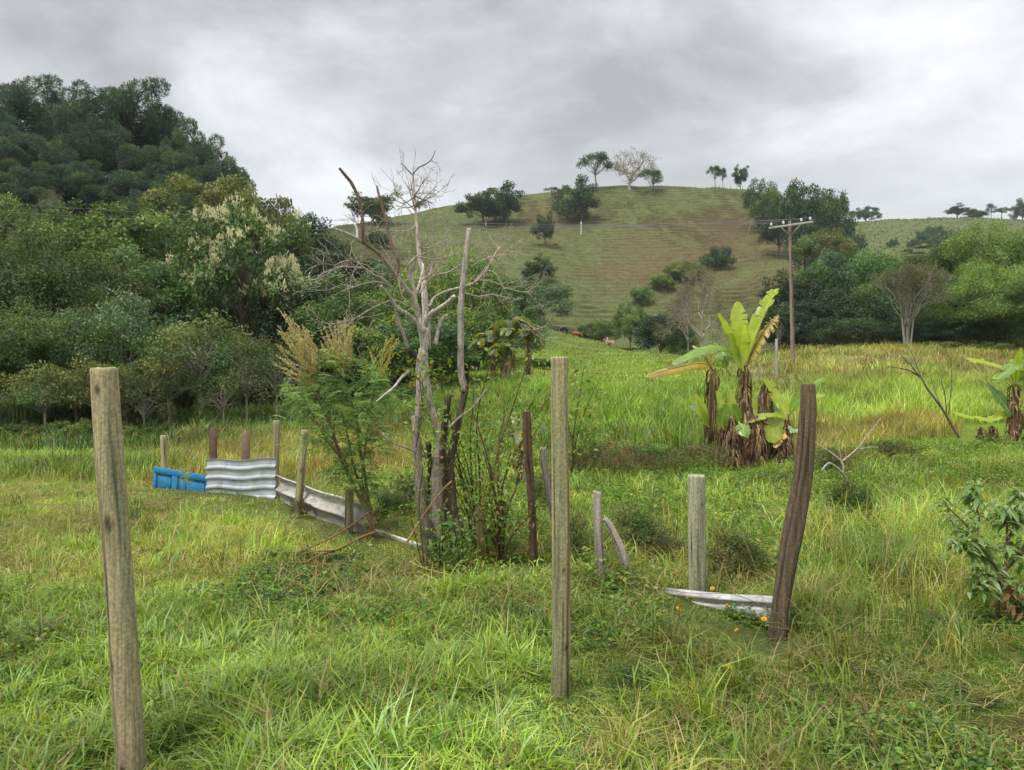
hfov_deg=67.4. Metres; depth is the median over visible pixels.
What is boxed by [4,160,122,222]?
broadleaf tree
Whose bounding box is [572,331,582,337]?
cow
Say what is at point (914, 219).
hillside tufts
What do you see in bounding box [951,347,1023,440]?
banana plant
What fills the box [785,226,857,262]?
broadleaf tree
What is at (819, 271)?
broadleaf tree
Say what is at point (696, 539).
fence post
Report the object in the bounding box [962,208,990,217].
broadleaf tree
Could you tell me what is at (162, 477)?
old door
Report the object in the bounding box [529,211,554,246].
broadleaf tree
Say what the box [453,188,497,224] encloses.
broadleaf tree
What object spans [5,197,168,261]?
broadleaf tree
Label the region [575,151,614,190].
broadleaf tree
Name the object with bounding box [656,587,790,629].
white sheet
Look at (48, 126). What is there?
broadleaf tree
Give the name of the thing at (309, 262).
broadleaf tree
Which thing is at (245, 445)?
concrete post
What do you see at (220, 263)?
flowering tree
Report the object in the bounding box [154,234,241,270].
broadleaf tree
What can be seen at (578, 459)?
weed bush
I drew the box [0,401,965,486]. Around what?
rusty grass
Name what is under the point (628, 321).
broadleaf tree
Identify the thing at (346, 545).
fallen branch
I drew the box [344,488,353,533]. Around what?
fence post
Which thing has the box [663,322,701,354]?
broadleaf tree
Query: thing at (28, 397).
broadleaf tree
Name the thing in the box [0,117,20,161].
conifer
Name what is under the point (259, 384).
broadleaf tree
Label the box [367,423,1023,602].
meadow grass
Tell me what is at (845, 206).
broadleaf tree
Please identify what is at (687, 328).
bare tree
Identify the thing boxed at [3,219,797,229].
power line
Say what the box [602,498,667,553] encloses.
weed bush
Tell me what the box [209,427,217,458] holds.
concrete post
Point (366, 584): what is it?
dry straw
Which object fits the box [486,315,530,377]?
banana plant
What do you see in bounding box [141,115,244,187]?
broadleaf tree
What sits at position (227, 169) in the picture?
conifer
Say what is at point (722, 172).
broadleaf tree
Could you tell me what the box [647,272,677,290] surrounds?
broadleaf tree
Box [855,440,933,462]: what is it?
weed bush
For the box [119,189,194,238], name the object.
conifer
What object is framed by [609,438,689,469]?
weed bush
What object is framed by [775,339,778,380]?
stake
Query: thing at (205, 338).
broadleaf tree
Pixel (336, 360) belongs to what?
feathery shrub
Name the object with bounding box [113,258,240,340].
broadleaf tree
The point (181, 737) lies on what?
lush grass
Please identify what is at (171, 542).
dry stalk
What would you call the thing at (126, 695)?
fence post
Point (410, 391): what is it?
bush
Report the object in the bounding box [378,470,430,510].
weed bush
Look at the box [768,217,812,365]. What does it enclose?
utility pole
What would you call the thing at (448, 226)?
power line
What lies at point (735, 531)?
fence wire
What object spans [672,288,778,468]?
banana plant
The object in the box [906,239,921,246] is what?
bush
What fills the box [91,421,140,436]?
bush
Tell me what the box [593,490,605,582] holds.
old stake
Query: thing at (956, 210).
broadleaf tree
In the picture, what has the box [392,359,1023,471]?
tall grass
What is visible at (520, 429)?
banana plant
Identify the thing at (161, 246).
broadleaf tree
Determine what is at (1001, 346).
bush
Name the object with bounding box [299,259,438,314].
broadleaf tree
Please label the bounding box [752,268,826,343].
broadleaf tree
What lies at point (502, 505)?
broken board
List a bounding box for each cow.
[557,327,567,333]
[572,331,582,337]
[603,339,614,344]
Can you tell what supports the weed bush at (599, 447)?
on the ground at (650, 247)
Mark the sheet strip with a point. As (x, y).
(389, 535)
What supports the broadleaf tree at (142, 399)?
on the ground at (650, 247)
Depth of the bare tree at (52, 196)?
66.35 m
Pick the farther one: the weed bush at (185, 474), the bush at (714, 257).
the bush at (714, 257)
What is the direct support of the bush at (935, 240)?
on the ground at (650, 247)
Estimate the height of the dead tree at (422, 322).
4.181 m
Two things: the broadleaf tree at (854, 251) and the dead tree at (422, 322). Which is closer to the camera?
the dead tree at (422, 322)
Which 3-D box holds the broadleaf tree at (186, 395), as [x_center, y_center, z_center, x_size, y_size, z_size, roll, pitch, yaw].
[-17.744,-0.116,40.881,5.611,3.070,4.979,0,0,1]
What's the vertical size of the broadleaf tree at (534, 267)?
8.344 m
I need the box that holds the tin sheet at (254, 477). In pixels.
[205,458,275,498]
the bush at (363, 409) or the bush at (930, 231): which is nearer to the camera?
the bush at (363, 409)
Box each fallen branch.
[288,562,363,568]
[296,511,370,553]
[301,531,375,562]
[409,561,452,576]
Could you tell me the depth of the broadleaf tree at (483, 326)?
46.85 m
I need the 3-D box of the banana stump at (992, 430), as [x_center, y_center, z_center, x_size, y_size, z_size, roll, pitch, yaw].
[11.248,1.303,18.002,0.427,0.698,0.324,0,0,0]
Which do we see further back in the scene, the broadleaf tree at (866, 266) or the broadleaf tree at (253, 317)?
the broadleaf tree at (866, 266)
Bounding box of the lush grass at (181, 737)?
[0,558,601,769]
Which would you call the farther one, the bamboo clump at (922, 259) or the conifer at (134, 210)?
the bamboo clump at (922, 259)
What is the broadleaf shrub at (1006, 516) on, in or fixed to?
on the ground at (650, 247)
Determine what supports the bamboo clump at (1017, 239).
on the ground at (650, 247)
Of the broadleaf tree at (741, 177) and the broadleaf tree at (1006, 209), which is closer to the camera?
the broadleaf tree at (741, 177)
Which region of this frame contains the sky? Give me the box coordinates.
[0,0,1023,253]
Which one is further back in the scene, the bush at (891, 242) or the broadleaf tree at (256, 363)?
the bush at (891, 242)
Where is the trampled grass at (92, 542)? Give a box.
[0,462,429,611]
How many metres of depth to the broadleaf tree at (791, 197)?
179.31 m
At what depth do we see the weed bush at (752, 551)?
6.64 m
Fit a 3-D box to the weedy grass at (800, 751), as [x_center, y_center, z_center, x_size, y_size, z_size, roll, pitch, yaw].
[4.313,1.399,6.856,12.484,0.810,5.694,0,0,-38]
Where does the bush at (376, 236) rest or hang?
on the ground at (650, 247)
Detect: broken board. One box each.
[474,507,489,560]
[493,500,505,557]
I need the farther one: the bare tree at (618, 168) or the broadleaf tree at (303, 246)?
the bare tree at (618, 168)
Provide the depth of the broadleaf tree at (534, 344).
64.81 m
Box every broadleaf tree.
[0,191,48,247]
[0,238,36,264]
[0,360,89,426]
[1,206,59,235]
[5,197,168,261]
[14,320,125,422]
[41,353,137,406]
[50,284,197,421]
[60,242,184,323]
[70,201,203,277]
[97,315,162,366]
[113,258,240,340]
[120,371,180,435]
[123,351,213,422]
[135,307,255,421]
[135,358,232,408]
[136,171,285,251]
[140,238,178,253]
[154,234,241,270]
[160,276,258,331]
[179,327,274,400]
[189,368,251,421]
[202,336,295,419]
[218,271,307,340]
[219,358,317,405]
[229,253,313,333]
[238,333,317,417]
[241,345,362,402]
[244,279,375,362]
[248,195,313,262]
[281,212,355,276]
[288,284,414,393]
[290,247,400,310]
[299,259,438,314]
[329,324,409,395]
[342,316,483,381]
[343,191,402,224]
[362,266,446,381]
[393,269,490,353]
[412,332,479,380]
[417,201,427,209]
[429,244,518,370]
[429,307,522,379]
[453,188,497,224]
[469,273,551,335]
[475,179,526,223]
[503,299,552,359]
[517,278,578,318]
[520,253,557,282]
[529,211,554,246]
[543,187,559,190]
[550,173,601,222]
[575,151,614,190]
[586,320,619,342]
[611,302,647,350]
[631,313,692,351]
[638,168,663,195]
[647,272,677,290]
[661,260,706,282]
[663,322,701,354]
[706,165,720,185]
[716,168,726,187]
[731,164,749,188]
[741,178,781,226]
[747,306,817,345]
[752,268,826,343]
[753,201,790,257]
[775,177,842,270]
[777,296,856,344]
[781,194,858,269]
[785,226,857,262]
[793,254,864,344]
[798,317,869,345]
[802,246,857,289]
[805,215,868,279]
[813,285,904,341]
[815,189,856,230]
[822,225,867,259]
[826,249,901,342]
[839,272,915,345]
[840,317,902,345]
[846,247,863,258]
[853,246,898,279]
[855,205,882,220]
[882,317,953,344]
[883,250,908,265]
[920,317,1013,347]
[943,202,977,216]
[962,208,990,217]
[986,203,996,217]
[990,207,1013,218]
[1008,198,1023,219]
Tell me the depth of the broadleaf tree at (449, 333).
43.03 m
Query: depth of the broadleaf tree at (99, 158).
87.36 m
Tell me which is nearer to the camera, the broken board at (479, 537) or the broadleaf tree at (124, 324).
the broken board at (479, 537)
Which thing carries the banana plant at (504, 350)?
on the ground at (650, 247)
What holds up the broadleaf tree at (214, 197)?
on the ground at (650, 247)
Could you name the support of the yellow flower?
on the ground at (650, 247)
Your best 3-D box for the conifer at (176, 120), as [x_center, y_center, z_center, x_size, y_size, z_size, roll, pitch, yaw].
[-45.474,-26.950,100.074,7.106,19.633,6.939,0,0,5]
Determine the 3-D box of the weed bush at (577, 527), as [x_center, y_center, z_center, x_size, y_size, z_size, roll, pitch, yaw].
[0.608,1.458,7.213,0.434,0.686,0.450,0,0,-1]
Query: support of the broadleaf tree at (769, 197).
on the ground at (650, 247)
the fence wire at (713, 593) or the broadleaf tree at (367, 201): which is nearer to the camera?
the fence wire at (713, 593)
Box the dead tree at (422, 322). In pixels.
[291,146,565,566]
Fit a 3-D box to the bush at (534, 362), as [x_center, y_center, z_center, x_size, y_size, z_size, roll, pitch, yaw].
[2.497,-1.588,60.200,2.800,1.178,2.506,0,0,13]
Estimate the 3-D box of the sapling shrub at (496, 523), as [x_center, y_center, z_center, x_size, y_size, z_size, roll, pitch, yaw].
[-0.141,0.887,7.070,0.988,1.661,0.910,0,0,22]
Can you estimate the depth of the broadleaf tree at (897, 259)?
129.13 m
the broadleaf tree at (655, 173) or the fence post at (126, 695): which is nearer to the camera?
the fence post at (126, 695)
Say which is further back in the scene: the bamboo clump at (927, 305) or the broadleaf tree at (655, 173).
the broadleaf tree at (655, 173)
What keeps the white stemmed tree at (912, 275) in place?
on the ground at (650, 247)
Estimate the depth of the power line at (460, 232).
51.58 m
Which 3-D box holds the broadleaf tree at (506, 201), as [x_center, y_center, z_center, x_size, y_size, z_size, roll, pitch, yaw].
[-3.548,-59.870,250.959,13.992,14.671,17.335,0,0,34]
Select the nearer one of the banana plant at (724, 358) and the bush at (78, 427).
the banana plant at (724, 358)
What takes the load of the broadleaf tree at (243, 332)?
on the ground at (650, 247)
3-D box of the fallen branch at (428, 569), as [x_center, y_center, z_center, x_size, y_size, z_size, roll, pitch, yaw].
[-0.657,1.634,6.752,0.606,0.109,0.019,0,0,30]
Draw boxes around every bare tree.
[16,186,68,228]
[601,145,660,189]
[651,261,743,354]
[661,282,700,351]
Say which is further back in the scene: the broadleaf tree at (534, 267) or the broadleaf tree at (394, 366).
the broadleaf tree at (534, 267)
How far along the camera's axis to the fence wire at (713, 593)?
5.67 m
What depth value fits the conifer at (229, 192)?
86.56 m
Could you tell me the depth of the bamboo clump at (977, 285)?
73.28 m
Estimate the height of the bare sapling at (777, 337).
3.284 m
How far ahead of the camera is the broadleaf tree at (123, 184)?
79.22 m
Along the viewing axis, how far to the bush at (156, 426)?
33.72 m
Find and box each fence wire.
[610,585,778,613]
[698,512,780,535]
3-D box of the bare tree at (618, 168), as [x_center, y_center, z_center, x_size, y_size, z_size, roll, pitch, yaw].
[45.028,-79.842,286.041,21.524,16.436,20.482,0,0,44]
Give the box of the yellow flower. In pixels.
[761,617,767,640]
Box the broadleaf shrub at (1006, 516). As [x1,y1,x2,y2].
[927,478,1023,623]
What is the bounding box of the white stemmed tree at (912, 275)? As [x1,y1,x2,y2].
[867,260,960,344]
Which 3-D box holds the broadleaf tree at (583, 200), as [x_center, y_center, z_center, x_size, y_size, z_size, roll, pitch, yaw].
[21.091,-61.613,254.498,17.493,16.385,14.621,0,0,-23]
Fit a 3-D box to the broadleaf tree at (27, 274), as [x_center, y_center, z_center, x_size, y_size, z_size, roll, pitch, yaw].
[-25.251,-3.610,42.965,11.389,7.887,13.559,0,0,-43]
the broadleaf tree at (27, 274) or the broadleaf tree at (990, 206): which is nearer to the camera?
the broadleaf tree at (27, 274)
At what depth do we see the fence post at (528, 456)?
7.07 m
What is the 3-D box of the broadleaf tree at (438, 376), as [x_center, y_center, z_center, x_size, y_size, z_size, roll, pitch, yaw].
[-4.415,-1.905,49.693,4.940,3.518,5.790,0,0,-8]
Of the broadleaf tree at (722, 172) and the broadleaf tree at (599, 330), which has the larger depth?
the broadleaf tree at (722, 172)
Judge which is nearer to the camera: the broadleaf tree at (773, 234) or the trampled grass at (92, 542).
the trampled grass at (92, 542)
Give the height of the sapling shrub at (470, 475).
2.274 m
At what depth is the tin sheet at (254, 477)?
11.91 m
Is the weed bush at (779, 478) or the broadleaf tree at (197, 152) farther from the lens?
the broadleaf tree at (197, 152)
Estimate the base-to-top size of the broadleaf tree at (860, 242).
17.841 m
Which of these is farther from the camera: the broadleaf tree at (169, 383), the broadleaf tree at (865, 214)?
the broadleaf tree at (865, 214)
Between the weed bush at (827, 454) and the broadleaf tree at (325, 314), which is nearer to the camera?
the weed bush at (827, 454)
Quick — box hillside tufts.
[327,185,1023,357]
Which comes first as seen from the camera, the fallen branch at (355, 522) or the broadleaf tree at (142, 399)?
the fallen branch at (355, 522)
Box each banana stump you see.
[973,427,988,441]
[985,426,999,441]
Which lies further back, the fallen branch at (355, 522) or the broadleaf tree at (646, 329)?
the broadleaf tree at (646, 329)
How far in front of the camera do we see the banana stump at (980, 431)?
17.95 m
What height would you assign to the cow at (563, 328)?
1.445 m
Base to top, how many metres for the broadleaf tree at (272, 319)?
7.572 m
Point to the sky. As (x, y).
(911, 109)
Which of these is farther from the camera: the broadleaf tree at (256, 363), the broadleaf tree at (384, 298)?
the broadleaf tree at (384, 298)
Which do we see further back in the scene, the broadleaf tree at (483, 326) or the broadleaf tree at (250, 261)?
the broadleaf tree at (250, 261)
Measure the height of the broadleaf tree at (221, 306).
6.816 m
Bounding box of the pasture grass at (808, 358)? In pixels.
[0,327,1023,453]
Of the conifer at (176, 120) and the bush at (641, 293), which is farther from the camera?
the bush at (641, 293)
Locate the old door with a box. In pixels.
[153,466,206,491]
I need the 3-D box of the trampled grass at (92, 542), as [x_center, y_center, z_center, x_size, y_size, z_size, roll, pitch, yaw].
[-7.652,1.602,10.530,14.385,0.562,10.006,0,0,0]
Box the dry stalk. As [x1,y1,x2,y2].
[167,523,180,561]
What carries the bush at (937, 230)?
on the ground at (650, 247)
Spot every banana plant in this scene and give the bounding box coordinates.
[467,326,514,380]
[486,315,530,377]
[488,339,520,383]
[491,415,550,482]
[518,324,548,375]
[644,345,733,458]
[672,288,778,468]
[749,377,825,461]
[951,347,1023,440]
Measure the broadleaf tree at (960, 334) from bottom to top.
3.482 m
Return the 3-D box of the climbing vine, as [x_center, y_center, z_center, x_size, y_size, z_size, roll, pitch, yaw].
[-0.813,0.145,7.083,0.753,1.108,0.426,0,0,0]
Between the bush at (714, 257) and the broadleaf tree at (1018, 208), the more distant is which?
the broadleaf tree at (1018, 208)
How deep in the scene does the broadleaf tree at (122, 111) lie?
94.97 m
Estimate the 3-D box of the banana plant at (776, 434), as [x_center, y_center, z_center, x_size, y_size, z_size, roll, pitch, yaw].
[6.169,0.978,17.344,2.037,2.314,1.133,0,0,0]
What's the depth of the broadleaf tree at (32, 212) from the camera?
71.35 m
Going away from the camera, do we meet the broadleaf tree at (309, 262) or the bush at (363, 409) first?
the bush at (363, 409)
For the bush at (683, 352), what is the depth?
100.75 m
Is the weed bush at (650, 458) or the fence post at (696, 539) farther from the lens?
the weed bush at (650, 458)
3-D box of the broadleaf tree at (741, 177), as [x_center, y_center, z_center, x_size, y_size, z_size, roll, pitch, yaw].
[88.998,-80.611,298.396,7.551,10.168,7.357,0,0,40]
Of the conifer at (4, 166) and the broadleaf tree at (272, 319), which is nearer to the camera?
the broadleaf tree at (272, 319)
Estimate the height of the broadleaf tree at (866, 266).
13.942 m
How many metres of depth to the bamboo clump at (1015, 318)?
68.95 m
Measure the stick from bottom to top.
0.558 m
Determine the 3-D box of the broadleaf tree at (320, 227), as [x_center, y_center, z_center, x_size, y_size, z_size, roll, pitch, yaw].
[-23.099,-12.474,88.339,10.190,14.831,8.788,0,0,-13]
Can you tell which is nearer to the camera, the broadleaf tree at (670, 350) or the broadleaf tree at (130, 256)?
the broadleaf tree at (130, 256)
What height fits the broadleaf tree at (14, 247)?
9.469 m
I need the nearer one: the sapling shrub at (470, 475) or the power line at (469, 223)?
the sapling shrub at (470, 475)
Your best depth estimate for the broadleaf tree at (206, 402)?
33.40 m
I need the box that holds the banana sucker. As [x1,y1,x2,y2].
[689,383,792,470]
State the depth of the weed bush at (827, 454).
14.40 m
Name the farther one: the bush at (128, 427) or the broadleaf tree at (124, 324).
the broadleaf tree at (124, 324)
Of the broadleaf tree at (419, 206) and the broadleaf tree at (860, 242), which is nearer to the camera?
the broadleaf tree at (860, 242)
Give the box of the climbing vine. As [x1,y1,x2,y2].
[383,340,463,460]
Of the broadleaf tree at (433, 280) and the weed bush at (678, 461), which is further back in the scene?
the broadleaf tree at (433, 280)
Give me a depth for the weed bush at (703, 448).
15.25 m
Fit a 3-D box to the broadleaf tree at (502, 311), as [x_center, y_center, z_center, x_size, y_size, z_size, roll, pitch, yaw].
[-2.877,-5.512,56.215,6.562,9.777,6.414,0,0,8]
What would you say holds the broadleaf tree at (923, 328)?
on the ground at (650, 247)
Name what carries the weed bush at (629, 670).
on the ground at (650, 247)
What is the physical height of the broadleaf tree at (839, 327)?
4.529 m
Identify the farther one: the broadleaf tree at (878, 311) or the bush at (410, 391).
the broadleaf tree at (878, 311)
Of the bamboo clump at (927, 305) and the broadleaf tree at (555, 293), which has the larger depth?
the broadleaf tree at (555, 293)
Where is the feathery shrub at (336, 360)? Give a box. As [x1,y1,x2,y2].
[272,307,414,538]
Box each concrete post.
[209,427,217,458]
[241,429,249,459]
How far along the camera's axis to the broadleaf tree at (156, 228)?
57.73 m
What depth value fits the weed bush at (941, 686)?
4.15 m
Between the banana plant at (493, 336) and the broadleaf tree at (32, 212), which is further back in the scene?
the broadleaf tree at (32, 212)
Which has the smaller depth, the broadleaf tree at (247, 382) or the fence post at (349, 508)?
the fence post at (349, 508)
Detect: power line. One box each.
[1,218,802,234]
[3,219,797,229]
[6,203,769,224]
[11,212,760,226]
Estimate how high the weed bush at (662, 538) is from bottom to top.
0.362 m
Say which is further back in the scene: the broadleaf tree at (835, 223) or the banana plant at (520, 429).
the broadleaf tree at (835, 223)
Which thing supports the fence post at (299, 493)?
on the ground at (650, 247)
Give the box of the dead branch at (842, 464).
[815,418,880,490]
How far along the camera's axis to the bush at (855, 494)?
8.87 m
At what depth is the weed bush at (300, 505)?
10.19 m
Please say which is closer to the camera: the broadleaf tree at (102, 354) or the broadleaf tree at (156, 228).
the broadleaf tree at (102, 354)
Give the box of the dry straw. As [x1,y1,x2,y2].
[0,460,1023,769]
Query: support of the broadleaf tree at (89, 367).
on the ground at (650, 247)
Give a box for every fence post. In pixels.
[90,367,146,769]
[160,435,167,467]
[273,420,279,496]
[294,430,307,514]
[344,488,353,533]
[523,411,537,565]
[551,357,570,699]
[688,474,705,591]
[767,383,816,641]
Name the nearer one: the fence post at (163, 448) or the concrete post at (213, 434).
the concrete post at (213, 434)
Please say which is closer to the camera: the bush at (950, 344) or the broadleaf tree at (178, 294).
the broadleaf tree at (178, 294)
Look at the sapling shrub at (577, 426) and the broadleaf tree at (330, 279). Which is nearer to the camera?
the sapling shrub at (577, 426)
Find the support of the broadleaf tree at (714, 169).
on the ground at (650, 247)
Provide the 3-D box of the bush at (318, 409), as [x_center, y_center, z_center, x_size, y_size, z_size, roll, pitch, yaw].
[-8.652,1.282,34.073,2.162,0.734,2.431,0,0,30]
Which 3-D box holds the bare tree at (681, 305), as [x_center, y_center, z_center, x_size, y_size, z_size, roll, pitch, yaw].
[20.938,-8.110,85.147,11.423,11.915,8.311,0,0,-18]
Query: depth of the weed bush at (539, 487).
9.77 m
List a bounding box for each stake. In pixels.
[539,446,551,524]
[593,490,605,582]
[603,517,635,583]
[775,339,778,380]
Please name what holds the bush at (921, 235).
on the ground at (650, 247)
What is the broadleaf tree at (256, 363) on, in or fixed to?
on the ground at (650, 247)
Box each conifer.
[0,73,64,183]
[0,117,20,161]
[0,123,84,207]
[0,145,40,184]
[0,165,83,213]
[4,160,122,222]
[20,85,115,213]
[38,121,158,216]
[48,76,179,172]
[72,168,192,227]
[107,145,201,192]
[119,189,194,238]
[133,102,188,153]
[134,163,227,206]
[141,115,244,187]
[189,179,245,203]
[198,157,255,198]
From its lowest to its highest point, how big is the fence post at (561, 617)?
2.192 m
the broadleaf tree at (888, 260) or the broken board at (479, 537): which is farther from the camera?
the broadleaf tree at (888, 260)
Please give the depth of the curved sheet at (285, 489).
9.96 m
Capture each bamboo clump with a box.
[887,229,979,302]
[889,305,971,343]
[894,272,973,343]
[918,253,1023,349]
[921,214,1023,345]
[941,271,1023,349]
[974,221,1023,348]
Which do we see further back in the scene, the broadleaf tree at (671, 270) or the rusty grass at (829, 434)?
the broadleaf tree at (671, 270)
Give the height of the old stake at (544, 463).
1.172 m
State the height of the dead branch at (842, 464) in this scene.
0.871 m
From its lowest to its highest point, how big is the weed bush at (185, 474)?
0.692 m
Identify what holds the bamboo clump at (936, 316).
on the ground at (650, 247)
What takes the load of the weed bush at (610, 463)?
on the ground at (650, 247)
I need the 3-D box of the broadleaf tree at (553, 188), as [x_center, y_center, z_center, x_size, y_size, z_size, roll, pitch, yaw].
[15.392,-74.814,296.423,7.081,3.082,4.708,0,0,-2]
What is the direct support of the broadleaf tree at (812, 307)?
on the ground at (650, 247)
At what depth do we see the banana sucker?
16.75 m
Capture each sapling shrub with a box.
[370,337,573,554]
[389,442,483,571]
[444,392,547,561]
[568,358,617,472]
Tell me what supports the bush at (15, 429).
on the ground at (650, 247)
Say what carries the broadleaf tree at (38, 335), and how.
on the ground at (650, 247)
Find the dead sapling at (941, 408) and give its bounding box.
[888,344,960,437]
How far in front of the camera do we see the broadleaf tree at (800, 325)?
78.44 m
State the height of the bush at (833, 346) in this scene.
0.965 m
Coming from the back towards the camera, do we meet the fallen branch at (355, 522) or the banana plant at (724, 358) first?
the banana plant at (724, 358)
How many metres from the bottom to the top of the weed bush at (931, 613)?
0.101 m
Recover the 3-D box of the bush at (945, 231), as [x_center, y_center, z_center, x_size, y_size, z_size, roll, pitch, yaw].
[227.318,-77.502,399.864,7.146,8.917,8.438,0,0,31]
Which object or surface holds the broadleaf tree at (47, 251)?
on the ground at (650, 247)
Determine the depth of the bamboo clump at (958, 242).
85.86 m
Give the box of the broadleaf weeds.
[0,433,1023,769]
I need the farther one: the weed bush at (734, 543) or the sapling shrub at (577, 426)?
the sapling shrub at (577, 426)
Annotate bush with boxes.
[0,420,44,439]
[38,417,92,438]
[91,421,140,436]
[139,422,173,433]
[180,463,193,497]
[285,406,338,418]
[286,498,315,514]
[338,400,397,416]
[365,486,410,524]
[366,227,389,246]
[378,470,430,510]
[395,379,448,401]
[524,461,570,511]
[530,357,550,369]
[568,438,628,471]
[568,446,597,474]
[570,506,594,562]
[576,323,593,336]
[584,447,641,478]
[598,648,670,695]
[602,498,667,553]
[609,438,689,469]
[621,451,674,471]
[628,286,656,300]
[631,528,687,553]
[654,443,737,467]
[656,455,702,471]
[678,348,710,357]
[698,245,736,268]
[706,522,769,574]
[733,543,770,573]
[758,473,792,481]
[768,344,834,349]
[789,446,873,470]
[816,344,855,349]
[824,477,878,518]
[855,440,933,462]
[874,503,930,520]
[880,601,953,623]
[885,239,900,246]
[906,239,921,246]
[908,672,1021,710]
[910,341,962,347]
[914,229,930,240]
[923,225,939,239]
[925,235,943,244]
[934,225,944,237]
[942,228,954,238]
[964,341,1015,351]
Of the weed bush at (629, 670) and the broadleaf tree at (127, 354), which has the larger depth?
the broadleaf tree at (127, 354)
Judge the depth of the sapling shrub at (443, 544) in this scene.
6.91 m
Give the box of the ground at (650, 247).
[0,185,1023,769]
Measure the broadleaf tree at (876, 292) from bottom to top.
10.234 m
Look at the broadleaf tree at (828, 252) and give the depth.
126.95 m
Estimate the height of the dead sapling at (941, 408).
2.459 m
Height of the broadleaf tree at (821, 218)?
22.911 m
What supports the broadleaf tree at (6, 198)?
on the ground at (650, 247)
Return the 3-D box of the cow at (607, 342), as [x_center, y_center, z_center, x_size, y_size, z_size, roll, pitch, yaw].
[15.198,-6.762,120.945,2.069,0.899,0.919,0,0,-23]
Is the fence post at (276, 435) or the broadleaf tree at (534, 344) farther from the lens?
the broadleaf tree at (534, 344)
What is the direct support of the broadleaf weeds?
on the ground at (650, 247)
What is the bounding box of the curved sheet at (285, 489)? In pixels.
[275,475,365,532]
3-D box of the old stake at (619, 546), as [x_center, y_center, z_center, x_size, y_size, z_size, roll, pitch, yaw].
[0.963,1.555,6.448,0.400,0.895,0.076,0,0,0]
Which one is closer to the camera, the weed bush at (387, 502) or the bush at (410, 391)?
the weed bush at (387, 502)
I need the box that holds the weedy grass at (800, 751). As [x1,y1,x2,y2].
[527,478,1023,769]
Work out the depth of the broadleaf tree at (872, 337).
75.98 m
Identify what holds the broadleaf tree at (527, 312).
on the ground at (650, 247)
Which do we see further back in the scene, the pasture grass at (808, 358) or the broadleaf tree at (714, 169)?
the broadleaf tree at (714, 169)
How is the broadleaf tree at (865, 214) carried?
on the ground at (650, 247)
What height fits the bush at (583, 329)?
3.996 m
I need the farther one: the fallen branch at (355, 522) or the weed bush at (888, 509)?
the weed bush at (888, 509)
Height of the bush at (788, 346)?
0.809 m
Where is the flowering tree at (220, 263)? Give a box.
[164,192,313,351]
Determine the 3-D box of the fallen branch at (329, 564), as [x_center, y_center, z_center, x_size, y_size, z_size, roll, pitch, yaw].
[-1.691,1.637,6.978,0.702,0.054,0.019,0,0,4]
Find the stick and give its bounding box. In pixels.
[406,481,451,542]
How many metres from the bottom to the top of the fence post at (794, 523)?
2.072 m
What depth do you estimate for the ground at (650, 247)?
181.74 m
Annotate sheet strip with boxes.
[376,529,421,548]
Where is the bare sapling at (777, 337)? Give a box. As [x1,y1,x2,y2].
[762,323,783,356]
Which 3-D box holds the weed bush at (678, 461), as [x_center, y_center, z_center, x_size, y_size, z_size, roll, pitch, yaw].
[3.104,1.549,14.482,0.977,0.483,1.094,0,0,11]

